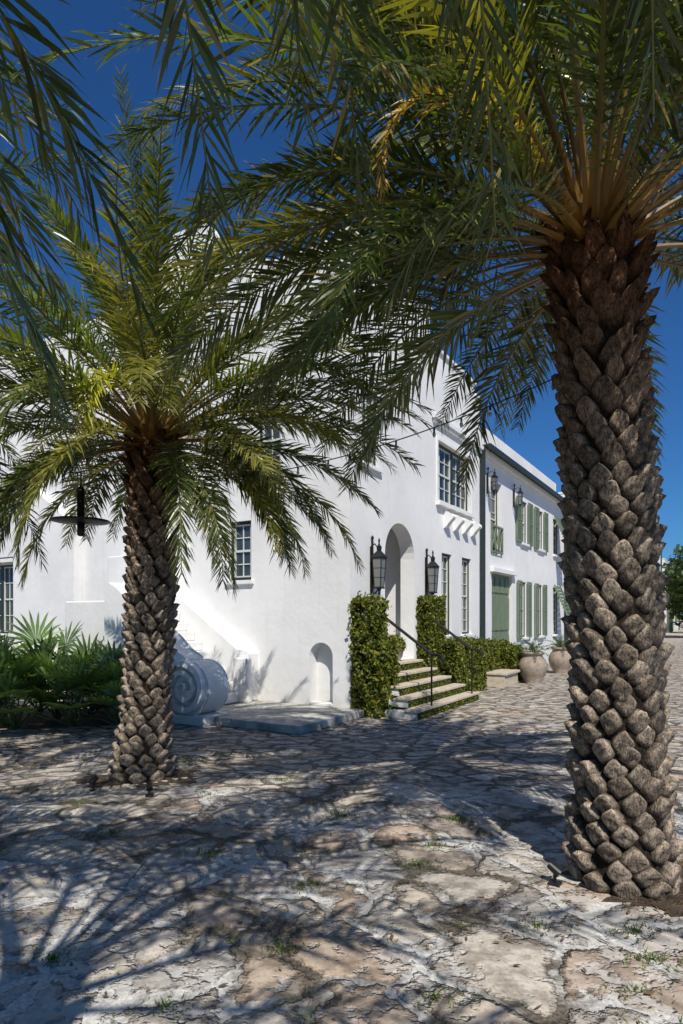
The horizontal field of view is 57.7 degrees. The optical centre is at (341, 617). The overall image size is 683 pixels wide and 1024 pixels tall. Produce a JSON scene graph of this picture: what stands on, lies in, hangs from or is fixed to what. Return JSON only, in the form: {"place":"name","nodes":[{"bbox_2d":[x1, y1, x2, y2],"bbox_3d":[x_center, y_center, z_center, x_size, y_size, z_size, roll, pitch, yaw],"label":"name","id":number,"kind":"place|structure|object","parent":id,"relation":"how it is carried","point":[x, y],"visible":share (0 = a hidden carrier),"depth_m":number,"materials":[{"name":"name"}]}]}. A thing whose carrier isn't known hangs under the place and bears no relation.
{"place":"outdoors","nodes":[
{"label":"outdoors","id":0,"kind":"place"},
{"bbox_2d":[0,619,682,1023],"bbox_3d":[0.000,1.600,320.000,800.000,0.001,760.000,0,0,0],"label":"ground","id":1,"kind":"structure","parent":0,"point":[400,777],"depth_m":3.72,"materials":[{"name":"grey stone"}]},
{"bbox_2d":[0,666,57,729],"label":"palmetto shrub","id":2,"kind":"object","parent":1,"relation":"on","point":[17,682],"visible":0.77,"depth_m":8.63,"materials":[{"name":"green plant"}]},
{"bbox_2d":[0,708,117,727],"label":"soil bed","id":3,"kind":"object","parent":1,"relation":"on","point":[33,721],"visible":0.39,"depth_m":9.49,"materials":[{"name":"soil"}]},
{"bbox_2d":[0,632,33,715],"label":"palmetto shrub","id":4,"kind":"object","parent":3,"relation":"on","point":[10,642],"visible":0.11,"depth_m":9.92,"materials":[{"name":"green plant"}]},
{"bbox_2d":[0,635,55,726],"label":"palmetto shrub","id":5,"kind":"object","parent":3,"relation":"on","point":[6,659],"visible":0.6,"depth_m":8.79,"materials":[{"name":"green plant"}]},
{"bbox_2d":[4,611,83,712],"bbox_3d":[-5.138,0.725,10.354,2.546,1.735,2.522,0,0,0],"label":"palmetto shrub","id":6,"kind":"object","parent":3,"relation":"on","point":[27,643],"visible":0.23,"depth_m":10.44,"materials":[{"name":"green plant"}]},
{"bbox_2d":[0,641,102,719],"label":"palmetto shrub","id":7,"kind":"object","parent":3,"relation":"on","point":[47,655],"visible":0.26,"depth_m":9.49,"materials":[{"name":"green plant"}]},
{"bbox_2d":[10,630,124,716],"bbox_3d":[-4.132,0.896,9.937,2.146,1.392,2.239,0,0,0],"label":"palmetto shrub","id":8,"kind":"object","parent":3,"relation":"on","point":[78,650],"visible":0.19,"depth_m":9.87,"materials":[{"name":"green plant"}]},
{"bbox_2d":[0,652,118,726],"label":"palmetto shrub","id":9,"kind":"object","parent":1,"relation":"on","point":[74,677],"visible":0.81,"depth_m":8.84,"materials":[{"name":"green plant"}]},
{"bbox_2d":[0,59,141,572],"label":"date palm tree","id":10,"kind":"object","parent":1,"relation":"on","point":[2,168],"visible":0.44,"depth_m":5.49,"materials":[{"name":"green plant"}]},
{"bbox_2d":[43,639,124,720],"bbox_3d":[-3.404,0.958,9.299,1.902,1.268,1.654,0,0,0],"label":"palmetto shrub","id":11,"kind":"object","parent":1,"relation":"on","point":[112,669],"visible":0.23,"depth_m":9.18,"materials":[{"name":"green plant"}]},
{"bbox_2d":[88,775,98,790],"bbox_3d":[-2.300,1.533,5.751,0.070,0.134,0.095,0,0,34],"label":"garden spotlight","id":12,"kind":"object","parent":1,"relation":"on","point":[93,779],"visible":1,"depth_m":5.74,"materials":[{"name":"black metal"}]},
{"bbox_2d":[0,777,187,797],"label":"edging stones","id":13,"kind":"object","parent":1,"relation":"on","point":[49,792],"visible":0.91,"depth_m":5.65,"materials":[{"name":"stone"}]},
{"bbox_2d":[67,680,122,726],"bbox_3d":[-3.267,1.234,8.914,1.231,0.716,1.143,0,0,0],"label":"palmetto shrub","id":14,"kind":"object","parent":1,"relation":"on","point":[108,698],"visible":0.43,"depth_m":8.79,"materials":[{"name":"green plant"}]},
{"bbox_2d":[103,864,141,886],"bbox_3d":[-1.350,1.590,3.830,0.140,0.020,0.300,0,0,0],"label":"utility cover","id":15,"kind":"object","parent":1,"relation":"on","point":[121,875],"visible":1,"depth_m":3.80,"materials":[{"name":"metal"}]},
{"bbox_2d":[72,769,196,787],"bbox_3d":[-2.038,1.585,6.186,1.204,0.020,0.862,0,0,-22],"label":"soil bed","id":16,"kind":"object","parent":1,"relation":"on","point":[102,781],"visible":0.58,"depth_m":6.04,"materials":[{"name":"soil"}]},
{"bbox_2d":[145,781,153,797],"bbox_3d":[-1.720,1.533,5.551,0.070,0.134,0.095,0,0,-23],"label":"garden spotlight","id":17,"kind":"object","parent":1,"relation":"on","point":[149,787],"visible":1,"depth_m":5.53,"materials":[{"name":"black metal"}]},
{"bbox_2d":[0,0,357,474],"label":"date palm tree","id":18,"kind":"object","parent":1,"relation":"on","point":[59,87],"visible":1,"depth_m":1.95,"materials":[{"name":"green plant"}]},
{"bbox_2d":[0,63,437,784],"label":"date palm tree","id":19,"kind":"object","parent":1,"relation":"on","point":[154,457],"visible":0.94,"depth_m":5.71,"materials":[{"name":"green plant"}]},
{"bbox_2d":[0,463,129,481],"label":"string lights","id":20,"kind":"object","parent":19,"relation":"hanging from","point":[77,477],"visible":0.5,"depth_m":5.96,"materials":[{"name":"black plastic"}]},
{"bbox_2d":[50,471,110,535],"bbox_3d":[-2.500,-1.090,5.950,0.540,0.620,0.540,0,0,0],"label":"pendant lamp","id":21,"kind":"object","parent":20,"relation":"hanging from","point":[80,520],"visible":1,"depth_m":5.92,"materials":[{"name":"black metal"}]},
{"bbox_2d":[169,379,554,486],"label":"string lights","id":22,"kind":"object","parent":19,"relation":"attached to","point":[461,423],"visible":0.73,"depth_m":4.50,"materials":[{"name":"black plastic"}]},
{"bbox_2d":[0,224,519,734],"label":"white stucco villa","id":23,"kind":"object","parent":1,"relation":"on","point":[266,648],"visible":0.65,"depth_m":11.36,"materials":[{"name":"paint"}]},
{"bbox_2d":[0,391,468,634],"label":"window frames","id":24,"kind":"structure","parent":23,"relation":"in","point":[442,447],"depth_m":14.08,"materials":[{"name":"paint"}]},
{"bbox_2d":[370,535,387,598],"bbox_3d":[0.623,-0.846,10.624,0.268,1.136,0.220,0,0,32],"label":"wall lantern","id":25,"kind":"object","parent":23,"relation":"attached to","point":[378,557],"depth_m":10.58,"materials":[{"name":"black metal"}]},
{"bbox_2d":[388,633,406,660],"bbox_3d":[0.975,0.541,11.410,0.473,0.517,0.467,0,0,0],"label":"potted topiary","id":26,"kind":"object","parent":23,"relation":"on","point":[401,642],"visible":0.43,"depth_m":11.29,"materials":[{"name":"plant"}]},
{"bbox_2d":[425,548,439,594],"bbox_3d":[1.831,-0.846,12.582,0.268,1.136,0.220,0,0,32],"label":"wall lantern","id":27,"kind":"object","parent":23,"relation":"attached to","point":[431,575],"depth_m":12.53,"materials":[{"name":"black metal"}]},
{"bbox_2d":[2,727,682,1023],"bbox_3d":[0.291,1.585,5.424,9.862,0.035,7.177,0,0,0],"label":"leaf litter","id":28,"kind":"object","parent":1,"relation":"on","point":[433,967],"visible":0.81,"depth_m":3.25,"materials":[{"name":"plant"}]},
{"bbox_2d":[3,757,682,1023],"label":"grass tufts","id":29,"kind":"object","parent":1,"relation":"on","point":[435,998],"visible":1,"depth_m":3.02,"materials":[{"name":"green plant"}]},
{"bbox_2d":[347,590,401,718],"bbox_3d":[0.646,0.597,10.235,0.797,2.091,1.206,0,0,32],"label":"ivy hedge","id":30,"kind":"object","parent":1,"relation":"on","point":[374,652],"visible":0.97,"depth_m":10.01,"materials":[{"name":"green plant"}]},
{"bbox_2d":[139,0,682,290],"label":"date palm tree","id":31,"kind":"object","parent":1,"relation":"on","point":[205,52],"visible":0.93,"depth_m":2.13,"materials":[{"name":"green plant"}]},
{"bbox_2d":[416,592,446,675],"bbox_3d":[1.851,0.555,12.514,0.432,2.148,1.021,0,0,32],"label":"ivy hedge","id":32,"kind":"object","parent":1,"relation":"on","point":[431,635],"visible":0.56,"depth_m":12.26,"materials":[{"name":"green plant"}]},
{"bbox_2d":[396,662,479,719],"bbox_3d":[1.540,1.221,11.046,0.964,0.800,2.806,0,0,32],"label":"ivy riser planting","id":33,"kind":"object","parent":1,"relation":"on","point":[423,700],"visible":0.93,"depth_m":10.95,"materials":[{"name":"green plant"}]},
{"bbox_2d":[437,634,523,691],"bbox_3d":[3.250,0.997,14.203,0.970,1.276,4.327,0,0,32],"label":"boxwood hedge","id":34,"kind":"object","parent":1,"relation":"on","point":[497,653],"visible":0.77,"depth_m":13.47,"materials":[{"name":"green plant"}]},
{"bbox_2d":[480,429,563,663],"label":"walls","id":35,"kind":"structure","parent":1,"relation":"on","point":[533,565],"depth_m":18.81,"materials":[{"name":"white paint"}]},
{"bbox_2d":[487,467,497,496],"bbox_3d":[3.853,-3.477,15.858,0.270,0.771,0.144,0,0,32],"label":"wall lantern","id":36,"kind":"object","parent":35,"relation":"attached to","point":[494,476],"depth_m":15.81,"materials":[{"name":"black metal"}]},
{"bbox_2d":[513,484,522,510],"bbox_3d":[5.087,-3.477,17.858,0.270,0.771,0.144,0,0,32],"label":"wall lantern","id":37,"kind":"object","parent":35,"relation":"attached to","point":[520,496],"depth_m":17.82,"materials":[{"name":"black metal"}]},
{"bbox_2d":[485,448,559,639],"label":"trim","id":38,"kind":"structure","parent":35,"relation":"attached to","point":[501,463],"depth_m":18.04,"materials":[{"name":"white paint"}]},
{"bbox_2d":[491,482,556,636],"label":"window frames","id":39,"kind":"structure","parent":35,"relation":"attached to","point":[524,582],"depth_m":20.82,"materials":[{"name":"paint"}]},
{"bbox_2d":[491,486,554,631],"bbox_3d":[5.824,-1.525,19.577,0.085,4.250,7.701,0,0,32],"label":"glass","id":40,"kind":"object","parent":39,"relation":"in","point":[492,506],"visible":0.08,"depth_m":17.09,"materials":[{"name":"grey glass"}]},
{"bbox_2d":[491,484,555,634],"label":"muntins","id":41,"kind":"object","parent":39,"relation":"attached to","point":[540,548],"visible":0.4,"depth_m":20.81,"materials":[{"name":"paint"}]},
{"bbox_2d":[483,443,568,641],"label":"gutters","id":42,"kind":"object","parent":35,"relation":"attached to","point":[500,454],"visible":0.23,"depth_m":18.09,"materials":[{"name":"paint"}]},
{"bbox_2d":[491,496,570,640],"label":"shutters and doors","id":43,"kind":"object","parent":35,"relation":"attached to","point":[500,607],"visible":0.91,"depth_m":18.38,"materials":[{"name":"green paint"}]},
{"bbox_2d":[512,636,553,683],"bbox_3d":[4.671,1.031,15.116,0.982,1.138,0.966,0,0,32],"label":"urn planter","id":44,"kind":"object","parent":1,"relation":"on","point":[532,666],"visible":0.98,"depth_m":14.89,"materials":[{"name":"ceramic"}]},
{"bbox_2d":[547,861,562,887],"bbox_3d":[1.279,1.533,3.720,0.095,0.134,0.070,0,0,33],"label":"garden spotlight","id":45,"kind":"object","parent":1,"relation":"on","point":[554,869],"visible":1,"depth_m":3.71,"materials":[{"name":"black metal"}]},
{"bbox_2d":[545,634,570,673],"bbox_3d":[6.293,1.039,17.785,0.984,1.122,0.962,0,0,32],"label":"urn planter","id":46,"kind":"object","parent":1,"relation":"on","point":[559,663],"visible":0.78,"depth_m":17.57,"materials":[{"name":"ceramic"}]},
{"bbox_2d":[560,494,564,645],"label":"walls","id":47,"kind":"structure","parent":1,"relation":"on","point":[562,495],"depth_m":23.79,"materials":[{"name":"white paint"}]},
{"bbox_2d":[561,861,682,916],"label":"soil bed","id":48,"kind":"object","parent":1,"relation":"on","point":[674,907],"visible":0.19,"depth_m":3.47,"materials":[{"name":"soil"}]},
{"bbox_2d":[8,0,682,899],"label":"date palm tree","id":49,"kind":"object","parent":48,"relation":"in","point":[590,302],"visible":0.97,"depth_m":3.58,"materials":[{"name":"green plant"}]},
{"bbox_2d":[662,559,677,633],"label":"walls","id":50,"kind":"structure","parent":1,"relation":"on","point":[665,621],"depth_m":61.84,"materials":[{"name":"white paint"}]},
{"bbox_2d":[667,609,677,632],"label":"shutters and doors","id":51,"kind":"object","parent":50,"relation":"attached to","point":[672,625],"visible":0.41,"depth_m":66.07,"materials":[{"name":"green paint"}]},
{"bbox_2d":[659,544,682,627],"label":"distant trees","id":52,"kind":"object","parent":1,"relation":"on","point":[673,588],"visible":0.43,"depth_m":47.68,"materials":[{"name":"green plant"}]},
{"bbox_2d":[0,0,682,614],"label":"sky","id":53,"kind":"structure","parent":0,"point":[537,447],"materials":[{"name":"blue"}]}
]}

